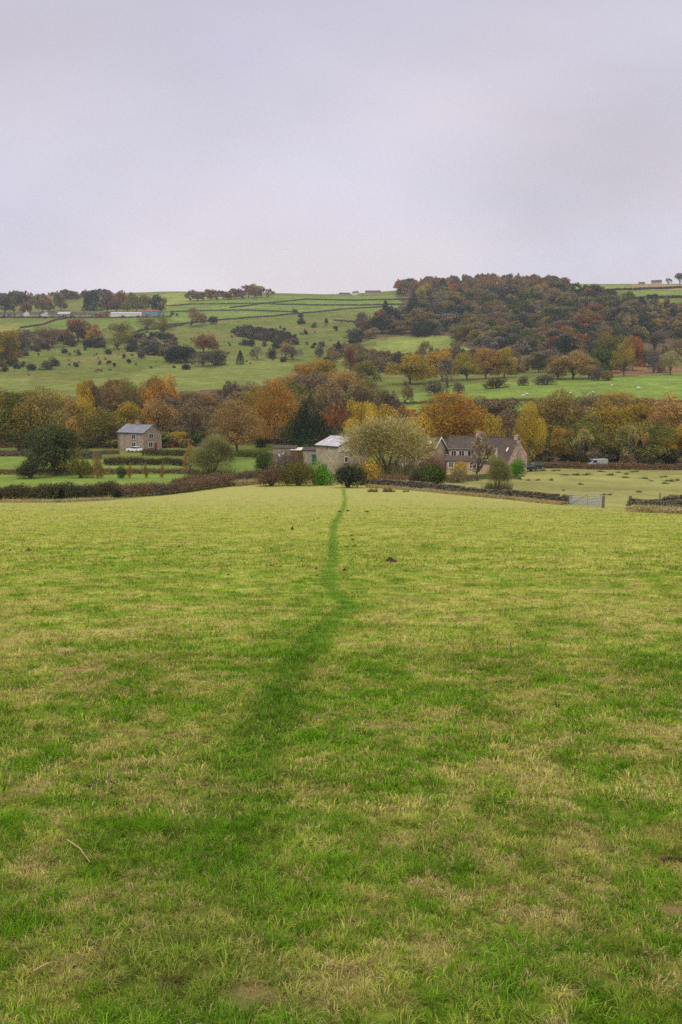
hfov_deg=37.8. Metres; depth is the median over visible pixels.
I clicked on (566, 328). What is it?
woodland tree
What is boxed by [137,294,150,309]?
broadleaf tree
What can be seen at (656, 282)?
farmhouse
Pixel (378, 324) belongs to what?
woodland tree
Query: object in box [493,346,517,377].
broadleaf tree
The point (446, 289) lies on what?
woodland tree
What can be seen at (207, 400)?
woodland tree
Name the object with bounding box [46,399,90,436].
woodland tree
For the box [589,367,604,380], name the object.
bush
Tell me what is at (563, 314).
woodland tree
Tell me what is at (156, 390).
broadleaf tree
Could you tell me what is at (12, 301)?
broadleaf tree
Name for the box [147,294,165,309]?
broadleaf tree
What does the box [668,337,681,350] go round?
woodland tree
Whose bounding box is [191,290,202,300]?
broadleaf tree
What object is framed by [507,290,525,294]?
woodland tree
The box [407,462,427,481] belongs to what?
bush
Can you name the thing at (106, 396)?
broadleaf tree
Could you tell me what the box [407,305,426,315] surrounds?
woodland tree
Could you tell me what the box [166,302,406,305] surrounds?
drystone wall
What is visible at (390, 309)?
woodland tree
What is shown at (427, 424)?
broadleaf tree
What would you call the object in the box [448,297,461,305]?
woodland tree
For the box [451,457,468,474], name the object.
bush
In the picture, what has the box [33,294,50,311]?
broadleaf tree
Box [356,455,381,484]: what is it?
bush
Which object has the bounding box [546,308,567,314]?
woodland tree
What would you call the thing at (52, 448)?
holly tree
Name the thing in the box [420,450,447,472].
red shrub
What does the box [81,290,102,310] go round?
fir tree
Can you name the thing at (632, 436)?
birch tree
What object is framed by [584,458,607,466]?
delivery van
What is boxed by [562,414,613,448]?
woodland tree
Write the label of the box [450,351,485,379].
broadleaf tree
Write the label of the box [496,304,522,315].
woodland tree
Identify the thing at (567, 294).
woodland tree
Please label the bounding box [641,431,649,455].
birch tree
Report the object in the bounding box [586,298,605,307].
woodland tree
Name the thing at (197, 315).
broadleaf tree
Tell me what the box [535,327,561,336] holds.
woodland tree
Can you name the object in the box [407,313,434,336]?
woodland tree
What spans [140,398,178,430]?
broadleaf tree
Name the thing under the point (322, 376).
woodland tree
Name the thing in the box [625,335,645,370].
broadleaf tree
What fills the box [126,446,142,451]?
parked car
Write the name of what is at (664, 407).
broadleaf tree
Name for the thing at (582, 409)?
woodland tree
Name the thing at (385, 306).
fir tree
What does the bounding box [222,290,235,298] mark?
broadleaf tree
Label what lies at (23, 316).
village shrubbery
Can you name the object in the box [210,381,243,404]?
woodland tree
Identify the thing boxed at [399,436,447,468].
cream house
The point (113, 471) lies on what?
hedge
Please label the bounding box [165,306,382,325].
drystone wall
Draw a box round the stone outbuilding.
[272,445,297,461]
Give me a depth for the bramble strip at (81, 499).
97.23 m
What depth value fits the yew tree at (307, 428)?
229.26 m
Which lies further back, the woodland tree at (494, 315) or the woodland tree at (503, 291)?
the woodland tree at (503, 291)
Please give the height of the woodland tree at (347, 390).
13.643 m
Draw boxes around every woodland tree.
[40,392,77,407]
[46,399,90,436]
[88,385,116,402]
[100,397,123,421]
[101,379,124,387]
[114,381,136,395]
[121,388,148,411]
[153,394,205,427]
[179,391,221,415]
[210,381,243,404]
[226,381,264,403]
[226,391,260,413]
[259,377,292,390]
[269,379,308,397]
[270,372,306,394]
[275,389,305,414]
[281,393,327,418]
[292,373,331,396]
[308,371,329,386]
[309,384,335,408]
[327,369,366,392]
[341,384,379,408]
[348,331,363,345]
[351,380,383,403]
[355,312,374,333]
[359,403,394,414]
[367,315,390,332]
[373,309,386,322]
[386,306,404,320]
[386,320,412,333]
[393,405,436,435]
[405,294,424,317]
[406,307,425,319]
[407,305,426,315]
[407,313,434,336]
[409,314,426,327]
[411,407,453,421]
[413,299,430,305]
[415,283,430,297]
[422,298,443,316]
[424,311,433,318]
[425,391,463,412]
[430,290,446,302]
[434,312,459,326]
[435,286,455,291]
[435,395,487,416]
[437,300,454,307]
[442,292,457,301]
[443,303,459,310]
[444,300,455,308]
[446,294,466,304]
[447,283,458,291]
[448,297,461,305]
[449,320,470,333]
[450,324,473,340]
[451,306,474,316]
[461,313,486,322]
[463,291,478,300]
[465,397,523,431]
[466,300,481,305]
[479,291,504,299]
[480,294,496,302]
[488,312,510,321]
[491,311,508,318]
[492,304,507,311]
[493,300,509,305]
[494,318,510,324]
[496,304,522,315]
[497,288,509,296]
[500,297,517,304]
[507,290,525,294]
[507,313,530,323]
[508,341,525,354]
[512,292,531,301]
[516,395,558,421]
[519,328,546,345]
[524,353,548,372]
[524,401,570,424]
[527,292,543,301]
[530,424,566,452]
[531,312,558,323]
[535,283,548,296]
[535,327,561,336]
[542,305,562,311]
[542,330,562,340]
[542,346,559,359]
[544,289,564,303]
[544,402,592,429]
[545,311,572,323]
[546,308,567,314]
[549,320,574,328]
[550,420,612,462]
[552,280,567,289]
[557,301,580,308]
[558,350,576,356]
[560,326,573,332]
[561,306,578,314]
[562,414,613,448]
[564,292,580,298]
[571,391,612,412]
[572,393,626,409]
[575,310,606,324]
[576,348,590,354]
[578,296,595,306]
[581,345,600,356]
[583,283,603,292]
[583,325,596,332]
[584,302,604,311]
[585,410,624,448]
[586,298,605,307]
[590,326,613,332]
[592,324,612,328]
[593,389,643,406]
[597,294,618,305]
[599,306,620,320]
[606,424,662,451]
[608,421,675,458]
[611,397,661,421]
[618,326,639,337]
[619,300,647,310]
[627,321,661,331]
[636,349,656,366]
[647,401,681,417]
[648,336,667,353]
[650,329,670,342]
[656,416,681,448]
[664,347,681,362]
[667,340,681,350]
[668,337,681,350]
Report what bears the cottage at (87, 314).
on the hill
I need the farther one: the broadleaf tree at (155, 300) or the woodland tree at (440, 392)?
the broadleaf tree at (155, 300)
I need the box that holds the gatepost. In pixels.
[601,495,604,507]
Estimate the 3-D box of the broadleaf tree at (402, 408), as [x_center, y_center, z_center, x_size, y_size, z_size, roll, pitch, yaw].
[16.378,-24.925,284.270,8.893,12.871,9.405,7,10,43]
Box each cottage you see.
[5,311,13,316]
[15,310,22,316]
[30,311,40,316]
[40,310,47,315]
[48,312,57,316]
[57,311,70,316]
[71,312,81,316]
[81,311,95,316]
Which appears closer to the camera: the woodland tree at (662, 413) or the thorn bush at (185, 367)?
the woodland tree at (662, 413)
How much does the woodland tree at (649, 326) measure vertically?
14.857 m
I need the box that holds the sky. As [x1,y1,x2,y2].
[0,0,681,295]
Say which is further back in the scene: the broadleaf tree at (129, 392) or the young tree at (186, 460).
the broadleaf tree at (129, 392)
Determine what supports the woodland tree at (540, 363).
on the hill
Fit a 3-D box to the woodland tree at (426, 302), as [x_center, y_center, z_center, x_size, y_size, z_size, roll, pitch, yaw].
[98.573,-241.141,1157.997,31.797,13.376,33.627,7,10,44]
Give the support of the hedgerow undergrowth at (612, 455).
on the valley floor
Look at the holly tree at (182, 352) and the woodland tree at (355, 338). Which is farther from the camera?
the woodland tree at (355, 338)
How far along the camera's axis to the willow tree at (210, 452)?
148.84 m
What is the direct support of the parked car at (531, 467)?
on the valley floor
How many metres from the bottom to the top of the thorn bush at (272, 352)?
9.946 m
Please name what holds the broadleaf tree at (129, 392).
on the valley floor
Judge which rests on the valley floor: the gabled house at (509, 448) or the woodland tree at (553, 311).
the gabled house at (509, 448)
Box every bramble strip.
[0,496,116,502]
[227,475,281,485]
[365,484,568,504]
[377,473,481,482]
[625,502,681,513]
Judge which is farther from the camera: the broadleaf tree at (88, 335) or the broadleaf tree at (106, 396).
the broadleaf tree at (88, 335)
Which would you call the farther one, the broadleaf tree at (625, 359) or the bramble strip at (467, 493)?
the broadleaf tree at (625, 359)
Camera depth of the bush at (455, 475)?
150.12 m
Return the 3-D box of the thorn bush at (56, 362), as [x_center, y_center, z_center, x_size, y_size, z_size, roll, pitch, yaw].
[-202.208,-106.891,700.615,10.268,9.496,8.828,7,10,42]
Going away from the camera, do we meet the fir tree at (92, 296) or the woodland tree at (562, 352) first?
the woodland tree at (562, 352)
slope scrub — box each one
[0,331,75,366]
[126,331,180,359]
[614,294,681,338]
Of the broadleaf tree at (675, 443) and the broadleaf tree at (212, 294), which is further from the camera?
the broadleaf tree at (212, 294)
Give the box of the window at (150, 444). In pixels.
[148,442,152,447]
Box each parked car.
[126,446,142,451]
[527,464,536,471]
[531,462,545,468]
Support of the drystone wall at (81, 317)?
on the hill
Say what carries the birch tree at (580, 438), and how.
on the valley floor
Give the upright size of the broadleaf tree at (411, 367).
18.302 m
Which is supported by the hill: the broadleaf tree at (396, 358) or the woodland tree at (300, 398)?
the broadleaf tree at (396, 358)
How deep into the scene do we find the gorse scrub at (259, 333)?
940.43 m
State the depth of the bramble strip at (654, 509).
57.49 m
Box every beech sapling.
[92,454,103,478]
[127,460,132,477]
[143,462,148,477]
[159,461,164,477]
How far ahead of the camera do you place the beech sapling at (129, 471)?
158.29 m
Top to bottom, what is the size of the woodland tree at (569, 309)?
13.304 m
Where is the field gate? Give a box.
[569,493,600,506]
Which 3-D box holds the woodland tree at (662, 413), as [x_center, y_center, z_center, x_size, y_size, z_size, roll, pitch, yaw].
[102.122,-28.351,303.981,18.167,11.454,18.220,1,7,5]
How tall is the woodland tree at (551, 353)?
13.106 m
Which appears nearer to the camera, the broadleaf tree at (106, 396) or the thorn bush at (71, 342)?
the broadleaf tree at (106, 396)
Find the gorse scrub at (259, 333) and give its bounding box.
[230,324,299,344]
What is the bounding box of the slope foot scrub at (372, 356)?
[321,342,540,374]
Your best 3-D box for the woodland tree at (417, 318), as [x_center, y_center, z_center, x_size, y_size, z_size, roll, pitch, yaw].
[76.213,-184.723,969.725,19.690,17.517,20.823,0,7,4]
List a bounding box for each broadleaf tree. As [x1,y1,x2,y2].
[0,296,11,311]
[0,330,20,360]
[0,387,55,450]
[0,392,12,445]
[3,295,20,313]
[11,329,45,350]
[12,386,85,442]
[14,290,34,308]
[18,299,34,312]
[28,326,64,344]
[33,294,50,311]
[43,295,54,309]
[52,292,67,310]
[56,318,98,341]
[56,418,79,468]
[68,393,97,436]
[75,406,126,447]
[76,378,95,416]
[85,323,104,340]
[88,377,102,427]
[92,423,124,443]
[97,290,114,311]
[98,377,123,421]
[103,320,136,337]
[103,331,130,348]
[107,290,124,311]
[108,400,154,425]
[109,378,144,417]
[118,293,137,311]
[128,292,144,311]
[135,316,156,332]
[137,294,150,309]
[138,374,180,409]
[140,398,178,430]
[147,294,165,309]
[152,315,174,333]
[156,297,166,311]
[170,400,215,437]
[170,431,187,444]
[184,290,193,300]
[186,308,205,325]
[187,350,220,366]
[190,334,219,351]
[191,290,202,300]
[198,291,211,300]
[203,405,222,426]
[204,289,218,298]
[204,398,267,451]
[210,290,221,299]
[217,291,229,299]
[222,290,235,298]
[230,288,244,298]
[241,285,257,297]
[242,384,267,419]
[245,378,301,444]
[246,283,262,297]
[256,286,265,296]
[264,288,274,296]
[280,401,304,437]
[286,361,321,382]
[306,357,338,382]
[307,378,344,421]
[314,399,347,441]
[338,385,380,419]
[342,346,356,375]
[342,397,374,458]
[350,360,382,384]
[363,403,396,459]
[374,390,405,414]
[383,353,435,383]
[389,350,402,368]
[389,404,415,427]
[400,380,413,404]
[404,412,436,435]
[413,340,438,361]
[415,389,507,439]
[423,347,459,380]
[437,357,456,387]
[444,341,473,360]
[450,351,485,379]
[467,347,500,378]
[470,431,496,474]
[474,413,504,436]
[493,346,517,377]
[496,406,521,438]
[511,400,547,461]
[533,388,598,433]
[550,426,576,460]
[582,397,634,439]
[589,332,630,369]
[591,347,630,371]
[609,337,638,376]
[613,402,653,445]
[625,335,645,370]
[645,391,681,439]
[654,424,681,461]
[656,351,681,374]
[668,405,681,428]
[674,273,681,283]
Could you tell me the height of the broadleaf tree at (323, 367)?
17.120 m
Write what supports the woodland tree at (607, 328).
on the hill
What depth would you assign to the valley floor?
171.30 m
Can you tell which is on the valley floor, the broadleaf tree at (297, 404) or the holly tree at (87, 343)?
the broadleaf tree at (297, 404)
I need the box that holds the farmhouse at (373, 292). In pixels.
[365,290,380,295]
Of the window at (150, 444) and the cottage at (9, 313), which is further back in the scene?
the cottage at (9, 313)
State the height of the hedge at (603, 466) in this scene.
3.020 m
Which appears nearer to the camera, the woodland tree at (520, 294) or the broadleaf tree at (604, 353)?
the broadleaf tree at (604, 353)
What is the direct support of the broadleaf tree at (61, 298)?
on the hill
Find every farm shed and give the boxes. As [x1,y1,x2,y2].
[95,313,108,316]
[110,312,142,317]
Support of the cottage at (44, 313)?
on the hill
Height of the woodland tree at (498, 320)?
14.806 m
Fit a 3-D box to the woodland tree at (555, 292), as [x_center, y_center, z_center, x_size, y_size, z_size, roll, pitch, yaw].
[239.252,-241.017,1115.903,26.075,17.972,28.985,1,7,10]
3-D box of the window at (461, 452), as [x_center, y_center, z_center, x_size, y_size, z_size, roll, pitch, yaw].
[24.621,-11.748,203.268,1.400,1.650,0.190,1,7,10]
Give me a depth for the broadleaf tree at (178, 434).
287.87 m
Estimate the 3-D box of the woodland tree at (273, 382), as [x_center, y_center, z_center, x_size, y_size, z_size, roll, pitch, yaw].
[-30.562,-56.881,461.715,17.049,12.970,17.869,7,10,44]
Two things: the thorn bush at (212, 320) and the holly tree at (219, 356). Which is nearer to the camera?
the holly tree at (219, 356)
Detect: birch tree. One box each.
[570,427,593,462]
[627,426,638,454]
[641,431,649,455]
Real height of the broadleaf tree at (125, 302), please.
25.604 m
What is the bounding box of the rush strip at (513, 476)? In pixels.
[446,474,520,478]
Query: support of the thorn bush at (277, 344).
on the hill
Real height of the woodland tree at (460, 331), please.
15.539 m
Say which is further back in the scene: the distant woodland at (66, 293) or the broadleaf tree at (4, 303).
the distant woodland at (66, 293)
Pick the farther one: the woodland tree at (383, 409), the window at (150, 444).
the woodland tree at (383, 409)
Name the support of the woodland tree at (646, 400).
on the valley floor
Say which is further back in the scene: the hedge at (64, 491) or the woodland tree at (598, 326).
the woodland tree at (598, 326)
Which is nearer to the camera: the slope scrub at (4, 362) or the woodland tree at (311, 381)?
the woodland tree at (311, 381)
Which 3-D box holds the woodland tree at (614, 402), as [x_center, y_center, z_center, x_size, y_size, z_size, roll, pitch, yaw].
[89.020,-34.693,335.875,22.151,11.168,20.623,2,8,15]
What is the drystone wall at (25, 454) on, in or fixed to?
on the valley floor
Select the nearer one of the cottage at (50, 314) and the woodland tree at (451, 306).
the woodland tree at (451, 306)
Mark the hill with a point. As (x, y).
(64, 377)
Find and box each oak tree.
[543,354,568,378]
[551,350,596,378]
[579,358,599,378]
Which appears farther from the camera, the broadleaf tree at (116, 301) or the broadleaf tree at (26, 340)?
the broadleaf tree at (116, 301)
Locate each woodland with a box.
[0,288,113,300]
[343,278,649,353]
[393,273,571,291]
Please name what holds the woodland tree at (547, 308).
on the hill
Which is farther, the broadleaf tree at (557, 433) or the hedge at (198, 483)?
the broadleaf tree at (557, 433)
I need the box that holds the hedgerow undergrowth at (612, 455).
[527,442,681,467]
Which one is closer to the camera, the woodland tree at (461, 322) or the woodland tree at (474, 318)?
the woodland tree at (461, 322)
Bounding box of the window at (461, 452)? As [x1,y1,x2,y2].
[459,450,464,455]
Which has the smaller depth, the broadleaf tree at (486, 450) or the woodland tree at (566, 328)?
the broadleaf tree at (486, 450)
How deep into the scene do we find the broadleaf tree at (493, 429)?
219.88 m
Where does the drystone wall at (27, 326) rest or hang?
on the hill
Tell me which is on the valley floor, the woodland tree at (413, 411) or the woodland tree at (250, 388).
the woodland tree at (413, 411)
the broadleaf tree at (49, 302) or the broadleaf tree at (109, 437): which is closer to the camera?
the broadleaf tree at (109, 437)
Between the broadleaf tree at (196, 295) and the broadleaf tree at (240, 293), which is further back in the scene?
the broadleaf tree at (240, 293)
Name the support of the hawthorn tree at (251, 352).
on the hill
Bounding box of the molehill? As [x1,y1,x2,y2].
[385,557,396,561]
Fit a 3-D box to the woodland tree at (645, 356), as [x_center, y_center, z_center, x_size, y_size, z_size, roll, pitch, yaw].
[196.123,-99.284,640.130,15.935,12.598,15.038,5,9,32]
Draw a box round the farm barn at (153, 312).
[138,310,160,315]
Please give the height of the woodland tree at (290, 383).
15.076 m
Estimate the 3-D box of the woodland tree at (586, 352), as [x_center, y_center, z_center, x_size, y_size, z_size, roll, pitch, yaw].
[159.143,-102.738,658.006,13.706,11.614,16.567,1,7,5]
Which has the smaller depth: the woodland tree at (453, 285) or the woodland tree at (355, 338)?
the woodland tree at (355, 338)
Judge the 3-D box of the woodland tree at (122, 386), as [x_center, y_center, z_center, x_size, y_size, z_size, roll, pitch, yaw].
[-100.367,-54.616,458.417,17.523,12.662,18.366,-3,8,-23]
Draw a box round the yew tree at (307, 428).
[280,392,335,446]
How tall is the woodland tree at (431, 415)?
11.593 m
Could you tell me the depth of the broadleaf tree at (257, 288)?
1480.15 m
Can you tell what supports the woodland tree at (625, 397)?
on the valley floor
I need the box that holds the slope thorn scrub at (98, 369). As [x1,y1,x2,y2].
[0,321,342,375]
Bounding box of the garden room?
[445,455,472,471]
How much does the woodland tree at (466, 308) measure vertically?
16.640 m
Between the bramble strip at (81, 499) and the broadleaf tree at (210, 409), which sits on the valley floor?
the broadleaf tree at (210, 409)
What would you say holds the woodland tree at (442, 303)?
on the hill
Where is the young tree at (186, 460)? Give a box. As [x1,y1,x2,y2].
[183,443,193,475]
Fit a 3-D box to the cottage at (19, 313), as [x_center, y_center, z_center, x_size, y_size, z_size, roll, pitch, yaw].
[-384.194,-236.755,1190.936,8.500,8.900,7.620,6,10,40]
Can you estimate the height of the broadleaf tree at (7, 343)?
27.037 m
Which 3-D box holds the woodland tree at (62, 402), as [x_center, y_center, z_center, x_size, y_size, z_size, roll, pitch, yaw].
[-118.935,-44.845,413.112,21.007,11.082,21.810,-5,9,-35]
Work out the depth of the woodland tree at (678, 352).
664.58 m
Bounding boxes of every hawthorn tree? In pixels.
[249,346,263,359]
[276,341,294,356]
[281,344,302,359]
[314,343,324,356]
[480,452,512,489]
[647,344,664,372]
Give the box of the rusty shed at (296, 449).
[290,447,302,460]
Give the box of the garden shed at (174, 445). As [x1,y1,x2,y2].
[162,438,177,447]
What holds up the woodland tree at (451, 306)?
on the hill
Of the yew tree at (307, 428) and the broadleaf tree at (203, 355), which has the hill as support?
the broadleaf tree at (203, 355)
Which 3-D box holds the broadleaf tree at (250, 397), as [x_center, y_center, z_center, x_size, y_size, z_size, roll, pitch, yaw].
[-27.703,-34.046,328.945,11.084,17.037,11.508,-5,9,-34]
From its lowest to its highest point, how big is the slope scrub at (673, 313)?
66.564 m
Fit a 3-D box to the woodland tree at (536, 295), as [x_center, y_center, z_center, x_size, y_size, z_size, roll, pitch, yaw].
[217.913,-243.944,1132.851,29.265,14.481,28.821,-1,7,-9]
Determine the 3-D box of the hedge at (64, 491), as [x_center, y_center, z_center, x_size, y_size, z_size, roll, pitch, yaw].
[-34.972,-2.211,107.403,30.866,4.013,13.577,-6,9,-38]
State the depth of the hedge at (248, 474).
145.03 m
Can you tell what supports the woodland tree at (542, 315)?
on the hill
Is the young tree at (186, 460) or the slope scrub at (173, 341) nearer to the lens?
the young tree at (186, 460)
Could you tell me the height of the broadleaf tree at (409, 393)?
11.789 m
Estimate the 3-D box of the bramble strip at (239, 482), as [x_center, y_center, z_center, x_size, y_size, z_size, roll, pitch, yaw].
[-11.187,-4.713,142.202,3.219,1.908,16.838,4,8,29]
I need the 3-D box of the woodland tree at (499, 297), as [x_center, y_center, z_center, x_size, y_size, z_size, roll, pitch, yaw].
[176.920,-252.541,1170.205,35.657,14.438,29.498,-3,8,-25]
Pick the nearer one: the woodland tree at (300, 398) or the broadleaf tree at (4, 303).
the woodland tree at (300, 398)
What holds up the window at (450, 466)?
in the garden room
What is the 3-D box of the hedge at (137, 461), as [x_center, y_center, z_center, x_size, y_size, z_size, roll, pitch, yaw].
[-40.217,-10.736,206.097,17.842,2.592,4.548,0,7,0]
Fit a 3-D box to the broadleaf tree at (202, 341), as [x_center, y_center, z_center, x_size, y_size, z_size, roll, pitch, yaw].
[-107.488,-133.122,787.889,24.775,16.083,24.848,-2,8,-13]
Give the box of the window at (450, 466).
[448,462,453,468]
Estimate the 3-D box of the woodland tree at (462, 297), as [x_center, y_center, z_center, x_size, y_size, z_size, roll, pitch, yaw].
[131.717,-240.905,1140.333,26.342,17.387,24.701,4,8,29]
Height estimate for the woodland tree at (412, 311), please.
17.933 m
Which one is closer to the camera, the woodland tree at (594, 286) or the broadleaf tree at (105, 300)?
the woodland tree at (594, 286)
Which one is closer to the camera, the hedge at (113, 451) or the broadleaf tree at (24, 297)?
the hedge at (113, 451)
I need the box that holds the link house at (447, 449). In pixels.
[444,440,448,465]
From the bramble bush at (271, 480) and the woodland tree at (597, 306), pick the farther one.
the woodland tree at (597, 306)
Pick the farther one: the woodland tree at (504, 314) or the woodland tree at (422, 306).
the woodland tree at (422, 306)
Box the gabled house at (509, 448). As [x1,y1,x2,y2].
[470,433,527,472]
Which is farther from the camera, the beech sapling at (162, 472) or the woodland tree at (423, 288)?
the woodland tree at (423, 288)
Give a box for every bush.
[1,366,8,371]
[12,364,21,368]
[13,455,46,478]
[22,349,28,355]
[26,362,36,370]
[32,342,40,351]
[40,361,53,369]
[48,355,60,365]
[60,347,67,352]
[65,451,94,477]
[68,338,76,346]
[98,339,106,346]
[104,349,112,353]
[116,465,126,477]
[123,340,138,351]
[137,351,145,357]
[140,341,148,347]
[145,339,163,349]
[161,332,171,339]
[181,363,189,369]
[208,315,217,323]
[241,338,249,345]
[247,339,254,345]
[253,463,287,486]
[254,446,274,470]
[264,348,276,358]
[269,446,310,483]
[271,339,282,348]
[275,457,318,485]
[279,355,286,361]
[296,318,305,323]
[296,447,304,472]
[309,454,334,485]
[318,338,324,346]
[332,462,369,487]
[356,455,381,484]
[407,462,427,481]
[417,462,447,484]
[421,380,448,394]
[447,467,465,482]
[451,382,465,393]
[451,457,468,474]
[480,376,509,387]
[508,453,526,476]
[515,375,529,385]
[532,374,557,384]
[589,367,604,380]
[600,371,613,380]
[656,365,664,372]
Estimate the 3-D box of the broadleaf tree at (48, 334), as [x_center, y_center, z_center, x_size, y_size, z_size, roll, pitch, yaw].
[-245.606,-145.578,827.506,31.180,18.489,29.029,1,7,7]
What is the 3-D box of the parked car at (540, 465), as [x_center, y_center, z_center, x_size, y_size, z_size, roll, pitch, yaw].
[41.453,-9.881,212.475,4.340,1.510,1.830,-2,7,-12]
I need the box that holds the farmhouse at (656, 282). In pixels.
[651,279,661,284]
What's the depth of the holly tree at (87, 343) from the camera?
828.62 m
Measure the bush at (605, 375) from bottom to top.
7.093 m
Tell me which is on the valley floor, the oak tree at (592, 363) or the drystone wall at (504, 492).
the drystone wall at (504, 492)
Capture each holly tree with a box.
[14,342,25,351]
[19,423,92,475]
[82,338,96,346]
[94,336,103,344]
[163,349,179,361]
[166,343,196,362]
[205,346,228,365]
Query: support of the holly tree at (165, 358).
on the hill
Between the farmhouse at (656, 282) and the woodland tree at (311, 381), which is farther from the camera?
the farmhouse at (656, 282)
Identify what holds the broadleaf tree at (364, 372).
on the hill
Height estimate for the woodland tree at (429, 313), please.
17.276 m
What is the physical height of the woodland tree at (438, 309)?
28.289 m
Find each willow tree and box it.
[183,434,238,477]
[331,413,442,477]
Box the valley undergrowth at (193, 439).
[0,397,642,449]
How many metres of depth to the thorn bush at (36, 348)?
794.91 m
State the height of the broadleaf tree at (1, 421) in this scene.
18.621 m
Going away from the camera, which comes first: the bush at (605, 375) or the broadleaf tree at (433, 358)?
the bush at (605, 375)
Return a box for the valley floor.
[0,411,681,495]
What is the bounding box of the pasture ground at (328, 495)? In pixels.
[0,485,681,1023]
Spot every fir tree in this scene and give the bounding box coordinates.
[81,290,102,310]
[81,292,94,310]
[236,350,244,364]
[382,300,388,312]
[436,279,447,290]
[641,310,648,320]
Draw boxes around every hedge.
[0,448,119,455]
[0,467,199,474]
[0,479,122,500]
[103,456,187,465]
[113,474,236,497]
[140,448,187,455]
[170,467,274,485]
[195,449,272,458]
[400,397,681,403]
[527,460,681,469]
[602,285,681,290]
[616,295,681,299]
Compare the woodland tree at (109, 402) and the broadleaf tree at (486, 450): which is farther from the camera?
the woodland tree at (109, 402)
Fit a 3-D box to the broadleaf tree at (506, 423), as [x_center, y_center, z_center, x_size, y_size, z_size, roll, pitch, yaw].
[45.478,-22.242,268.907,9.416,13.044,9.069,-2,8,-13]
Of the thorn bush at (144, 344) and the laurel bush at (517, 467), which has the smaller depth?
the laurel bush at (517, 467)
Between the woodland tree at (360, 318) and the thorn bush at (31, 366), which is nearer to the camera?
the thorn bush at (31, 366)
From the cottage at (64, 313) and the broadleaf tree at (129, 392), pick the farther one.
the cottage at (64, 313)
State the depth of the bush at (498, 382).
484.48 m
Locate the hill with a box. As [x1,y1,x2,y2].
[0,284,681,419]
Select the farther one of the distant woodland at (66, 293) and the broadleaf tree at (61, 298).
the distant woodland at (66, 293)
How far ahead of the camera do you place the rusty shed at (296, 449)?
221.78 m
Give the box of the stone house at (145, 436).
[116,416,161,449]
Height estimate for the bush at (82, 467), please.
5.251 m
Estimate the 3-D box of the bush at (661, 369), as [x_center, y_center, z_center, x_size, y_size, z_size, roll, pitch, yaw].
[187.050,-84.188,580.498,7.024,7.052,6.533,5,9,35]
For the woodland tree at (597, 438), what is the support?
on the valley floor
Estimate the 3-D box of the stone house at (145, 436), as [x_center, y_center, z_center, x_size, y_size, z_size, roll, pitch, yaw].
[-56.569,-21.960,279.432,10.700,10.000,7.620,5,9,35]
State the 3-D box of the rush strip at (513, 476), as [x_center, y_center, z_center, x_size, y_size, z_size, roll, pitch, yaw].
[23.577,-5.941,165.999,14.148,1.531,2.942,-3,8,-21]
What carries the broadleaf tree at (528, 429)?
on the valley floor
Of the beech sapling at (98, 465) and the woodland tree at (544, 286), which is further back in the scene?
the woodland tree at (544, 286)
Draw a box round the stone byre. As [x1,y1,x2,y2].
[302,447,315,464]
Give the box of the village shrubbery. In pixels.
[0,312,177,318]
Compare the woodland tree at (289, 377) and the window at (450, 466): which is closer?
the window at (450, 466)
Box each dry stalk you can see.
[33,961,57,971]
[67,839,89,861]
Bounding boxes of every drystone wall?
[0,450,101,458]
[1,316,170,317]
[19,317,68,328]
[131,323,183,333]
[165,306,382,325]
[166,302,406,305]
[170,309,291,311]
[230,298,408,307]
[333,319,368,321]
[365,478,572,502]
[625,495,681,510]
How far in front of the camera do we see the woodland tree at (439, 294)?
1203.58 m
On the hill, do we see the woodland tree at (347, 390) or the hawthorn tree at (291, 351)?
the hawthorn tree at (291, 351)
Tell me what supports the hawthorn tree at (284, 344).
on the hill
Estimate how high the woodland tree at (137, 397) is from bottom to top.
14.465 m
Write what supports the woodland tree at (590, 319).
on the hill
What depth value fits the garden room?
198.54 m
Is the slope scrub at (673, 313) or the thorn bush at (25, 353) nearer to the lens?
the thorn bush at (25, 353)
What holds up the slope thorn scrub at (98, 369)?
on the hill
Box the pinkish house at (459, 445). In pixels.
[448,430,480,455]
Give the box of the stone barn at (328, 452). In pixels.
[314,435,366,473]
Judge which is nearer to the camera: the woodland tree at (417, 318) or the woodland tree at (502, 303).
the woodland tree at (417, 318)
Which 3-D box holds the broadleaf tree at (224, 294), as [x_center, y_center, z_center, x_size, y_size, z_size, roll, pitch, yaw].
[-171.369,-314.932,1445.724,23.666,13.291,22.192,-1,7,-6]
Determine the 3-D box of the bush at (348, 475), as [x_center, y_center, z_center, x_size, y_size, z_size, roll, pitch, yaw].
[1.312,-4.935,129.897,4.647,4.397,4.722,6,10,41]
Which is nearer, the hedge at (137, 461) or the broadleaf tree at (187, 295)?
the hedge at (137, 461)
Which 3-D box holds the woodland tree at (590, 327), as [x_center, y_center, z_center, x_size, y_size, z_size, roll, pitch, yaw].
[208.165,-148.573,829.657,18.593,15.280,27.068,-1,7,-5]
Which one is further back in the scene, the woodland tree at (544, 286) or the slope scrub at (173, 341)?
the woodland tree at (544, 286)
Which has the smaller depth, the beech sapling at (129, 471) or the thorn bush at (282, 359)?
the beech sapling at (129, 471)
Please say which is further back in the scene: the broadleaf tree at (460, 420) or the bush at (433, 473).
the broadleaf tree at (460, 420)
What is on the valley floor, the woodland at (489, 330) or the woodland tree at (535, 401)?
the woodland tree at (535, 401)

